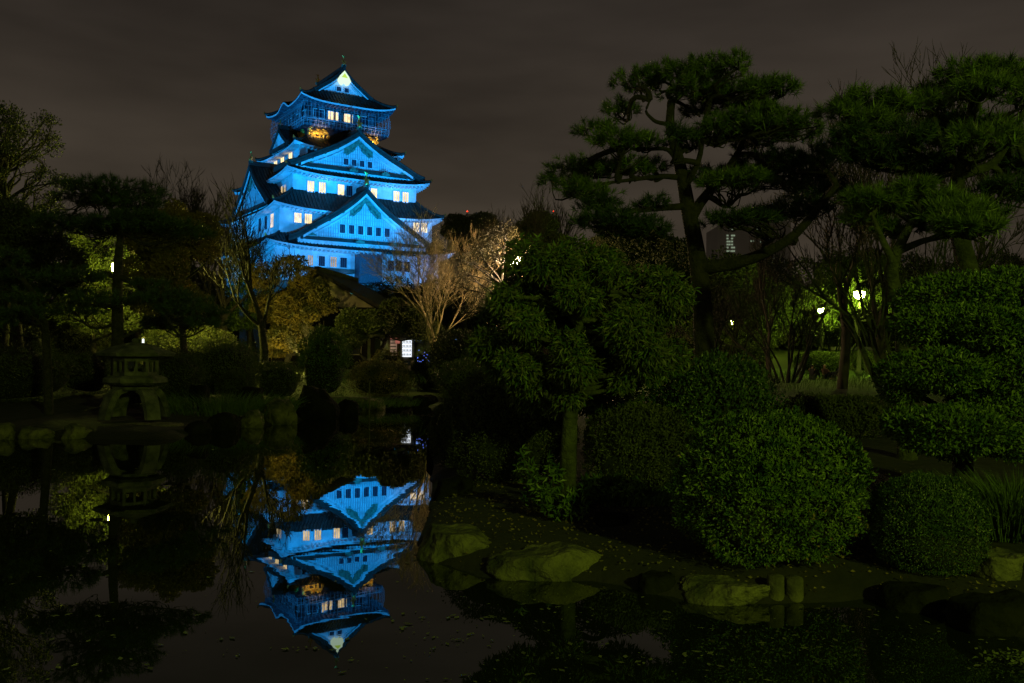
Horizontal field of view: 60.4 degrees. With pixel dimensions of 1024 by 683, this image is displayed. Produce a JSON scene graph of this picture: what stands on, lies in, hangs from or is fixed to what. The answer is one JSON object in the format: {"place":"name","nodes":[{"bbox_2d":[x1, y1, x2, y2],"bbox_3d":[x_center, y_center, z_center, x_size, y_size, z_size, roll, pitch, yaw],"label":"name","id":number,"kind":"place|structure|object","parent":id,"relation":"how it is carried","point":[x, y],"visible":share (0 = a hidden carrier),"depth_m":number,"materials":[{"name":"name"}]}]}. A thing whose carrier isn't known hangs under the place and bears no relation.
{"place":"outdoors","nodes":[
{"label":"outdoors","id":0,"kind":"place"},
{"bbox_2d":[252,266,401,368],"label":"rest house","id":1,"kind":"structure","parent":0,"point":[345,286],"depth_m":52.88,"materials":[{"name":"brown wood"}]},
{"bbox_2d":[0,405,1023,682],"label":"water","id":2,"kind":"structure","parent":0,"point":[340,495],"depth_m":7.01,"materials":[{"name":"black liquid"}]},
{"bbox_2d":[3,449,1015,682],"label":"floating leaves","id":3,"kind":"object","parent":2,"relation":"on","point":[522,652],"visible":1,"depth_m":6.06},
{"bbox_2d":[973,646,1023,665],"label":"water plant","id":4,"kind":"object","parent":2,"relation":"on","point":[1017,656],"visible":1,"depth_m":5.77,"materials":[{"name":"green plant"}]},
{"bbox_2d":[0,329,1023,637],"bbox_3d":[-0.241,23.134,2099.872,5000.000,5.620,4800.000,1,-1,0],"label":"ground","id":5,"kind":"structure","parent":0,"point":[840,583],"depth_m":9.25,"materials":[{"name":"soil"}]},
{"bbox_2d":[0,422,15,439],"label":"rock","id":6,"kind":"object","parent":5,"relation":"on","point":[7,431],"visible":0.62,"depth_m":18.72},
{"bbox_2d":[0,244,53,414],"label":"pine tree","id":7,"kind":"object","parent":5,"relation":"on","point":[12,280],"visible":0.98,"depth_m":21.14,"materials":[{"name":"green plant"}]},
{"bbox_2d":[22,325,41,351],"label":"clipped bush","id":8,"kind":"object","parent":5,"relation":"on","point":[35,332],"visible":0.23,"depth_m":30.79,"materials":[{"name":"green plant"}]},
{"bbox_2d":[17,426,54,438],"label":"rock","id":9,"kind":"object","parent":5,"relation":"on","point":[28,432],"visible":0.68,"depth_m":19.03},
{"bbox_2d":[0,100,78,350],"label":"leafy tree","id":10,"kind":"object","parent":5,"relation":"on","point":[9,159],"visible":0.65,"depth_m":33.88,"materials":[{"name":"green plant"}]},
{"bbox_2d":[0,193,88,349],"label":"leafy tree","id":11,"kind":"object","parent":5,"relation":"on","point":[15,232],"visible":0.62,"depth_m":29.44,"materials":[{"name":"green plant"}]},
{"bbox_2d":[0,339,93,402],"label":"clipped bush","id":12,"kind":"object","parent":5,"relation":"on","point":[21,372],"visible":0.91,"depth_m":23.84,"materials":[{"name":"green plant"}]},
{"bbox_2d":[61,423,92,438],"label":"rock","id":13,"kind":"object","parent":5,"relation":"on","point":[75,431],"visible":0.59,"depth_m":19.10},
{"bbox_2d":[50,316,111,360],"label":"hedge","id":14,"kind":"object","parent":5,"relation":"on","point":[68,336],"visible":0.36,"depth_m":45.46,"materials":[{"name":"green plant"}]},
{"bbox_2d":[58,350,110,394],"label":"clipped bush","id":15,"kind":"object","parent":5,"relation":"on","point":[99,368],"visible":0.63,"depth_m":26.12,"materials":[{"name":"green plant"}]},
{"bbox_2d":[45,218,143,358],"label":"leafy tree","id":16,"kind":"object","parent":5,"relation":"on","point":[90,249],"visible":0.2,"depth_m":40.59,"materials":[{"name":"green plant"}]},
{"bbox_2d":[0,265,238,347],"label":"distant wood","id":17,"kind":"object","parent":5,"relation":"on","point":[128,339],"visible":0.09,"depth_m":83.09,"materials":[{"name":"green plant"}]},
{"bbox_2d":[16,170,235,388],"bbox_3d":[-10.283,-1.164,22.861,4.595,6.391,6.024,1,-1,-40],"label":"pine tree","id":18,"kind":"object","parent":5,"relation":"on","point":[120,223],"visible":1,"depth_m":22.48,"materials":[{"name":"green plant"}]},
{"bbox_2d":[100,364,170,406],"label":"clipped bush","id":19,"kind":"object","parent":5,"relation":"on","point":[134,397],"visible":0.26,"depth_m":24.17,"materials":[{"name":"green plant"}]},
{"bbox_2d":[95,338,175,419],"bbox_3d":[-9.064,0.876,21.191,1.720,1.930,1.755,1,-1,-8],"label":"stone lantern","id":20,"kind":"object","parent":5,"relation":"on","point":[115,402],"visible":1,"depth_m":20.78,"materials":[{"name":"stone"}]},
{"bbox_2d":[97,421,183,426],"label":"footing stone","id":21,"kind":"object","parent":5,"relation":"on","point":[167,424],"visible":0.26,"depth_m":20.83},
{"bbox_2d":[108,156,195,362],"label":"bare tree","id":22,"kind":"object","parent":5,"relation":"on","point":[136,316],"visible":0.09,"depth_m":65.91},
{"bbox_2d":[123,197,224,355],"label":"leafy tree","id":23,"kind":"object","parent":5,"relation":"on","point":[172,262],"visible":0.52,"depth_m":32.86,"materials":[{"name":"green plant"}]},
{"bbox_2d":[153,346,211,402],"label":"clipped bush","id":24,"kind":"object","parent":5,"relation":"on","point":[185,371],"visible":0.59,"depth_m":25.53,"materials":[{"name":"green plant"}]},
{"bbox_2d":[138,325,237,362],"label":"hedge","id":25,"kind":"object","parent":5,"relation":"on","point":[164,339],"visible":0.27,"depth_m":39.33,"materials":[{"name":"green plant"}]},
{"bbox_2d":[159,175,228,286],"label":"bare tree","id":26,"kind":"object","parent":5,"relation":"on","point":[194,208],"visible":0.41,"depth_m":71.00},
{"bbox_2d":[184,420,211,433],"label":"rock","id":27,"kind":"object","parent":5,"relation":"on","point":[199,427],"visible":0.59,"depth_m":20.44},
{"bbox_2d":[157,161,248,326],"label":"bare tree","id":28,"kind":"object","parent":5,"relation":"on","point":[192,202],"visible":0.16,"depth_m":73.88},
{"bbox_2d":[137,388,310,416],"bbox_3d":[-7.860,1.616,23.945,4.987,0.698,3.653,1,-1,0],"label":"grass clump","id":29,"kind":"object","parent":5,"relation":"on","point":[240,407],"visible":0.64,"depth_m":23.35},
{"bbox_2d":[207,412,240,430],"bbox_3d":[-7.074,2.083,21.473,0.810,0.723,0.658,1,-1,0],"label":"rock","id":30,"kind":"object","parent":5,"relation":"on","point":[225,421],"visible":0.55,"depth_m":21.23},
{"bbox_2d":[190,337,267,397],"bbox_3d":[-9.268,0.831,28.412,2.652,2.059,2.512,1,-1,0],"label":"clipped bush","id":31,"kind":"object","parent":5,"relation":"on","point":[223,358],"visible":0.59,"depth_m":27.92,"materials":[{"name":"green plant"}]},
{"bbox_2d":[194,202,285,340],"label":"bare tree","id":32,"kind":"object","parent":5,"relation":"on","point":[222,298],"visible":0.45,"depth_m":46.40,"materials":[{"name":"brown plant"}]},
{"bbox_2d":[216,235,276,351],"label":"leafy tree","id":33,"kind":"object","parent":5,"relation":"on","point":[248,324],"visible":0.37,"depth_m":47.68,"materials":[{"name":"green plant"}]},
{"bbox_2d":[220,212,272,363],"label":"bare tree","id":34,"kind":"object","parent":5,"relation":"on","point":[253,339],"visible":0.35,"depth_m":64.44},
{"bbox_2d":[199,176,297,369],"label":"bare tree","id":35,"kind":"object","parent":5,"relation":"on","point":[261,321],"visible":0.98,"depth_m":36.34,"materials":[{"name":"brown plant"}]},
{"bbox_2d":[240,409,264,427],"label":"rock","id":36,"kind":"object","parent":5,"relation":"on","point":[253,418],"visible":0.56,"depth_m":22.18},
{"bbox_2d":[254,359,305,398],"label":"clipped bush","id":37,"kind":"object","parent":5,"relation":"on","point":[277,376],"visible":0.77,"depth_m":29.03,"materials":[{"name":"green plant"}]},
{"bbox_2d":[263,398,296,424],"bbox_3d":[-6.142,2.072,23.357,0.775,1.153,0.750,0,-1,38],"label":"rock","id":38,"kind":"object","parent":5,"relation":"on","point":[281,412],"visible":0.56,"depth_m":23.10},
{"bbox_2d":[244,254,341,366],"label":"leafy tree","id":39,"kind":"object","parent":5,"relation":"on","point":[315,296],"visible":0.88,"depth_m":45.33,"materials":[{"name":"green plant"}]},
{"bbox_2d":[295,385,339,419],"bbox_3d":[-5.636,2.061,25.223,1.293,1.658,1.146,1,-1,0],"label":"rock","id":40,"kind":"object","parent":5,"relation":"on","point":[320,404],"visible":0.62,"depth_m":24.84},
{"bbox_2d":[294,324,354,396],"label":"clipped bush","id":41,"kind":"object","parent":5,"relation":"on","point":[324,360],"visible":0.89,"depth_m":31.51,"materials":[{"name":"green plant"}]},
{"bbox_2d":[220,55,456,329],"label":"castle tower","id":42,"kind":"structure","parent":5,"relation":"on","point":[336,187],"depth_m":153.45,"materials":[{"name":"paint"}]},
{"bbox_2d":[266,394,421,408],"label":"grass clump","id":43,"kind":"object","parent":5,"relation":"on","point":[398,401],"visible":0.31,"depth_m":28.73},
{"bbox_2d":[338,399,358,416],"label":"rock","id":44,"kind":"object","parent":5,"relation":"on","point":[348,408],"visible":0.5,"depth_m":26.06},
{"bbox_2d":[343,359,415,396],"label":"clipped bush","id":45,"kind":"object","parent":5,"relation":"on","point":[380,375],"visible":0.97,"depth_m":32.85,"materials":[{"name":"green plant"}]},
{"bbox_2d":[323,296,443,361],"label":"leafy tree","id":46,"kind":"object","parent":5,"relation":"on","point":[387,316],"visible":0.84,"depth_m":40.49,"materials":[{"name":"green plant"}]},
{"bbox_2d":[371,347,403,368],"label":"clipped bush","id":47,"kind":"object","parent":5,"relation":"on","point":[383,354],"visible":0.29,"depth_m":37.70,"materials":[{"name":"green plant"}]},
{"bbox_2d":[361,274,451,332],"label":"leafy tree","id":48,"kind":"object","parent":5,"relation":"on","point":[384,292],"visible":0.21,"depth_m":61.57,"materials":[{"name":"green plant"}]},
{"bbox_2d":[400,339,414,369],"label":"vending machine","id":49,"kind":"object","parent":5,"relation":"on","point":[407,348],"visible":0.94,"depth_m":42.56,"materials":[{"name":"paint"}]},
{"bbox_2d":[364,334,475,359],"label":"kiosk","id":50,"kind":"object","parent":5,"relation":"on","point":[401,336],"visible":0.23,"depth_m":42.73,"materials":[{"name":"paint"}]},
{"bbox_2d":[412,394,437,405],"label":"rock","id":51,"kind":"object","parent":5,"relation":"on","point":[427,399],"visible":0.56,"depth_m":31.58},
{"bbox_2d":[409,352,442,391],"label":"clipped bush","id":52,"kind":"object","parent":5,"relation":"on","point":[418,368],"visible":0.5,"depth_m":35.56,"materials":[{"name":"green plant"}]},
{"bbox_2d":[356,202,525,389],"bbox_3d":[-2.533,-1.827,36.967,7.402,7.944,7.550,1,-1,-34],"label":"bare tree","id":53,"kind":"object","parent":5,"relation":"on","point":[431,264],"visible":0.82,"depth_m":36.54,"materials":[{"name":"brown plant"}]},
{"bbox_2d":[423,326,473,395],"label":"clipped bush","id":54,"kind":"object","parent":5,"relation":"on","point":[452,343],"visible":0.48,"depth_m":33.48,"materials":[{"name":"green plant"}]},
{"bbox_2d":[417,523,489,562],"bbox_3d":[-0.565,2.046,8.550,0.747,0.502,0.620,1,-1,0],"label":"rock","id":55,"kind":"object","parent":5,"relation":"on","point":[440,543],"visible":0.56,"depth_m":8.36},
{"bbox_2d":[434,357,489,398],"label":"clipped bush","id":56,"kind":"object","parent":5,"relation":"on","point":[457,370],"visible":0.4,"depth_m":29.52,"materials":[{"name":"green plant"}]},
{"bbox_2d":[337,251,595,338],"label":"distant wood","id":57,"kind":"object","parent":5,"relation":"on","point":[449,313],"visible":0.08,"depth_m":101.14,"materials":[{"name":"brown plant"}]},
{"bbox_2d":[439,210,499,332],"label":"leafy tree","id":58,"kind":"object","parent":5,"relation":"on","point":[459,221],"visible":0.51,"depth_m":79.62,"materials":[{"name":"green plant"}]},
{"bbox_2d":[450,216,526,334],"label":"leafy tree","id":59,"kind":"object","parent":5,"relation":"on","point":[486,230],"visible":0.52,"depth_m":34.63,"materials":[{"name":"green plant"}]},
{"bbox_2d":[440,369,583,484],"bbox_3d":[0.000,1.126,12.416,2.056,1.685,1.819,1,-1,0],"label":"clipped bush","id":60,"kind":"object","parent":5,"relation":"on","point":[493,431],"visible":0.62,"depth_m":11.81,"materials":[{"name":"green plant"}]},
{"bbox_2d":[481,182,555,356],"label":"bare tree","id":61,"kind":"object","parent":5,"relation":"on","point":[539,215],"visible":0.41,"depth_m":57.91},
{"bbox_2d":[475,209,574,277],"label":"leafy tree","id":62,"kind":"object","parent":5,"relation":"on","point":[551,233],"visible":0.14,"depth_m":59.28,"materials":[{"name":"green plant"}]},
{"bbox_2d":[513,444,566,510],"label":"undergrowth plant","id":63,"kind":"object","parent":5,"relation":"on","point":[533,477],"visible":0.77,"depth_m":9.94,"materials":[{"name":"green plant"}]},
{"bbox_2d":[486,541,600,581],"bbox_3d":[0.296,2.072,7.979,1.070,0.449,0.673,1,-1,0],"label":"rock","id":64,"kind":"object","parent":5,"relation":"on","point":[556,561],"visible":0.67,"depth_m":7.72,"materials":[{"name":"stone"}]},
{"bbox_2d":[510,191,584,357],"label":"bare tree","id":65,"kind":"object","parent":5,"relation":"on","point":[567,233],"visible":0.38,"depth_m":65.11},
{"bbox_2d":[529,482,592,521],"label":"undergrowth plant","id":66,"kind":"object","parent":5,"relation":"on","point":[572,497],"visible":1,"depth_m":9.40,"materials":[{"name":"green plant"}]},
{"bbox_2d":[461,231,701,502],"bbox_3d":[0.815,0.364,10.645,2.847,3.303,2.496,1,-1,0],"label":"leafy tree","id":67,"kind":"object","parent":5,"relation":"on","point":[609,358],"visible":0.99,"depth_m":10.08,"materials":[{"name":"green plant"}]},
{"bbox_2d":[580,398,690,493],"bbox_3d":[1.538,1.298,10.878,1.412,1.223,1.193,1,-1,0],"label":"clipped bush","id":68,"kind":"object","parent":5,"relation":"on","point":[643,444],"visible":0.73,"depth_m":10.52,"materials":[{"name":"green plant"}]},
{"bbox_2d":[585,228,709,322],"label":"leafy tree","id":69,"kind":"object","parent":5,"relation":"on","point":[667,249],"visible":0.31,"depth_m":39.22,"materials":[{"name":"green plant"}]},
{"bbox_2d":[637,570,675,594],"bbox_3d":[1.216,2.082,7.382,0.329,0.290,0.230,1,-1,0],"label":"rock","id":70,"kind":"object","parent":5,"relation":"on","point":[652,582],"visible":0.67,"depth_m":7.29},
{"bbox_2d":[344,370,1022,391],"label":"grass clump","id":71,"kind":"object","parent":5,"relation":"on","point":[835,378],"visible":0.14,"depth_m":34.31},
{"bbox_2d":[535,42,861,373],"bbox_3d":[3.936,-2.102,17.993,7.050,8.222,4.760,1,-1,0],"label":"pine tree","id":72,"kind":"object","parent":5,"relation":"on","point":[765,115],"visible":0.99,"depth_m":17.55,"materials":[{"name":"green plant"}]},
{"bbox_2d":[660,274,737,355],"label":"multi stem tree","id":73,"kind":"object","parent":5,"relation":"on","point":[718,330],"visible":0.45,"depth_m":29.81,"materials":[{"name":"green plant"}]},
{"bbox_2d":[639,346,788,445],"bbox_3d":[2.659,0.953,11.600,1.989,1.783,1.654,1,-1,0],"label":"clipped bush","id":74,"kind":"object","parent":5,"relation":"on","point":[693,394],"visible":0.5,"depth_m":11.14,"materials":[{"name":"green plant"}]},
{"bbox_2d":[666,278,778,370],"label":"multi stem tree","id":75,"kind":"object","parent":5,"relation":"on","point":[737,333],"visible":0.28,"depth_m":44.01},
{"bbox_2d":[681,574,769,605],"bbox_3d":[1.746,2.086,7.189,0.716,0.284,0.458,1,-1,0],"label":"rock","id":76,"kind":"object","parent":5,"relation":"on","point":[714,590],"visible":0.74,"depth_m":7.05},
{"bbox_2d":[434,467,1019,597],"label":"leaf litter","id":77,"kind":"object","parent":5,"relation":"on","point":[750,576],"visible":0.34,"depth_m":8.69,"materials":[{"name":"brown plant"}]},
{"bbox_2d":[706,225,748,258],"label":"office building","id":78,"kind":"structure","parent":5,"relation":"on","point":[736,242],"depth_m":500.70,"materials":[{"name":"grey"}]},
{"bbox_2d":[682,262,803,347],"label":"leafy tree","id":79,"kind":"object","parent":5,"relation":"on","point":[730,276],"visible":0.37,"depth_m":54.38,"materials":[{"name":"green plant"}]},
{"bbox_2d":[718,342,772,374],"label":"hedge","id":80,"kind":"object","parent":5,"relation":"on","point":[756,351],"visible":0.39,"depth_m":49.52,"materials":[{"name":"green plant"}]},
{"bbox_2d":[661,405,878,568],"bbox_3d":[2.260,1.241,7.880,1.881,1.366,1.495,1,-1,0],"label":"clipped bush","id":81,"kind":"object","parent":5,"relation":"on","point":[772,485],"visible":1,"depth_m":7.41,"materials":[{"name":"green plant"}]},
{"bbox_2d":[749,221,790,280],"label":"office building","id":82,"kind":"structure","parent":5,"relation":"on","point":[787,251],"depth_m":520.71,"materials":[{"name":"grey"}]},
{"bbox_2d":[738,222,809,379],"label":"bare tree","id":83,"kind":"object","parent":5,"relation":"on","point":[767,272],"visible":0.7,"depth_m":39.99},
{"bbox_2d":[712,266,838,382],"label":"multi stem tree","id":84,"kind":"object","parent":5,"relation":"on","point":[809,338],"visible":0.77,"depth_m":35.86,"materials":[{"name":"brown plant"}]},
{"bbox_2d":[767,573,783,600],"bbox_3d":[2.137,2.098,7.137,0.144,0.407,0.144,1,-1,0],"label":"log post","id":85,"kind":"object","parent":5,"relation":"on","point":[775,582],"visible":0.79,"depth_m":7.08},
{"bbox_2d":[785,575,803,602],"bbox_3d":[2.291,2.107,7.147,0.152,0.391,0.152,1,-1,0],"label":"log post","id":86,"kind":"object","parent":5,"relation":"on","point":[794,588],"visible":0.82,"depth_m":7.09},
{"bbox_2d":[581,245,1023,350],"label":"distant wood","id":87,"kind":"object","parent":5,"relation":"on","point":[781,342],"visible":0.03,"depth_m":90.94,"materials":[{"name":"green plant"}]},
{"bbox_2d":[787,286,850,350],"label":"leafy tree","id":88,"kind":"object","parent":5,"relation":"on","point":[834,322],"visible":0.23,"depth_m":65.60,"materials":[{"name":"green plant"}]},
{"bbox_2d":[758,69,886,388],"bbox_3d":[10.906,-3.907,30.056,4.324,11.348,3.991,1,-1,-37],"label":"bare tree","id":89,"kind":"object","parent":5,"relation":"on","point":[843,372],"visible":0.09,"depth_m":29.77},
{"bbox_2d":[792,350,853,374],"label":"hedge","id":90,"kind":"object","parent":5,"relation":"on","point":[819,359],"visible":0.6,"depth_m":51.49,"materials":[{"name":"green plant"}]},
{"bbox_2d":[790,290,865,355],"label":"multi stem tree","id":91,"kind":"object","parent":5,"relation":"on","point":[839,339],"visible":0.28,"depth_m":62.31,"materials":[{"name":"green plant"}]},
{"bbox_2d":[773,390,895,438],"bbox_3d":[5.569,1.274,15.462,2.385,0.872,1.225,1,-1,0],"label":"clipped bush","id":92,"kind":"object","parent":5,"relation":"on","point":[855,415],"visible":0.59,"depth_m":15.13,"materials":[{"name":"green plant"}]},
{"bbox_2d":[803,316,894,363],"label":"leafy tree","id":93,"kind":"object","parent":5,"relation":"on","point":[832,342],"visible":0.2,"depth_m":74.19,"materials":[{"name":"green plant"}]},
{"bbox_2d":[854,289,864,375],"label":"park lamp","id":94,"kind":"object","parent":5,"relation":"on","point":[858,368],"visible":0.61,"depth_m":49.92,"materials":[{"name":"paint"}]},
{"bbox_2d":[829,267,891,374],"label":"leafy tree","id":95,"kind":"object","parent":5,"relation":"on","point":[855,303],"visible":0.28,"depth_m":52.16,"materials":[{"name":"green plant"}]},
{"bbox_2d":[849,349,894,372],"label":"hedge","id":96,"kind":"object","parent":5,"relation":"on","point":[853,356],"visible":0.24,"depth_m":55.54,"materials":[{"name":"green plant"}]},
{"bbox_2d":[821,247,926,331],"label":"leafy tree","id":97,"kind":"object","parent":5,"relation":"on","point":[831,283],"visible":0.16,"depth_m":61.36,"materials":[{"name":"green plant"}]},
{"bbox_2d":[748,181,1019,406],"bbox_3d":[8.872,-1.120,20.679,6.052,5.539,4.003,1,-1,0],"label":"multi stem tree","id":98,"kind":"object","parent":5,"relation":"on","point":[871,338],"visible":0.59,"depth_m":21.04,"materials":[{"name":"brown plant"}]},
{"bbox_2d":[820,39,972,394],"bbox_3d":[11.087,-3.540,26.398,3.704,10.534,4.013,1,-1,-29],"label":"bare tree","id":99,"kind":"object","parent":5,"relation":"on","point":[881,345],"visible":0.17,"depth_m":25.95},
{"bbox_2d":[875,581,949,613],"bbox_3d":[3.215,2.096,7.010,0.568,0.319,0.422,1,-1,0],"label":"rock","id":100,"kind":"object","parent":5,"relation":"on","point":[909,597],"visible":0.73,"depth_m":6.89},
{"bbox_2d":[811,48,1023,403],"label":"pine tree","id":101,"kind":"object","parent":5,"relation":"on","point":[853,142],"visible":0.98,"depth_m":13.98,"materials":[{"name":"green plant"}]},
{"bbox_2d":[833,171,1016,460],"bbox_3d":[5.646,-0.267,12.124,2.264,4.267,2.355,1,-1,0],"label":"pine tree","id":102,"kind":"object","parent":5,"relation":"on","point":[945,214],"visible":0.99,"depth_m":12.17,"materials":[{"name":"green plant"}]},
{"bbox_2d":[866,466,995,576],"bbox_3d":[3.577,1.523,7.601,1.038,0.883,0.947,1,-1,0],"label":"clipped bush","id":103,"kind":"object","parent":5,"relation":"on","point":[932,522],"visible":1,"depth_m":7.32,"materials":[{"name":"green plant"}]},
{"bbox_2d":[869,263,1023,486],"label":"cloud clipped tree","id":104,"kind":"object","parent":5,"relation":"on","point":[970,328],"visible":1,"depth_m":9.00,"materials":[{"name":"green plant"}]},
{"bbox_2d":[888,39,1023,268],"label":"bare tree","id":105,"kind":"object","parent":5,"relation":"on","point":[982,177],"visible":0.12,"depth_m":24.61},
{"bbox_2d":[900,464,1023,543],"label":"grass clump","id":106,"kind":"object","parent":5,"relation":"on","point":[1004,503],"visible":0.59,"depth_m":8.30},
{"bbox_2d":[907,228,1023,383],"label":"multi stem tree","id":107,"kind":"object","parent":5,"relation":"on","point":[999,258],"visible":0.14,"depth_m":23.52,"materials":[{"name":"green plant"}]},
{"bbox_2d":[945,589,1023,636],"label":"rock","id":108,"kind":"object","parent":5,"relation":"on","point":[999,614],"visible":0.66,"depth_m":6.35,"materials":[{"name":"stone"}]},
{"bbox_2d":[959,548,1023,580],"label":"rock","id":109,"kind":"object","parent":5,"relation":"on","point":[1000,564],"visible":0.66,"depth_m":7.27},
{"bbox_2d":[0,0,1023,304],"label":"sky","id":110,"kind":"structure","parent":0,"point":[483,91],"materials":[{"name":"grey"}]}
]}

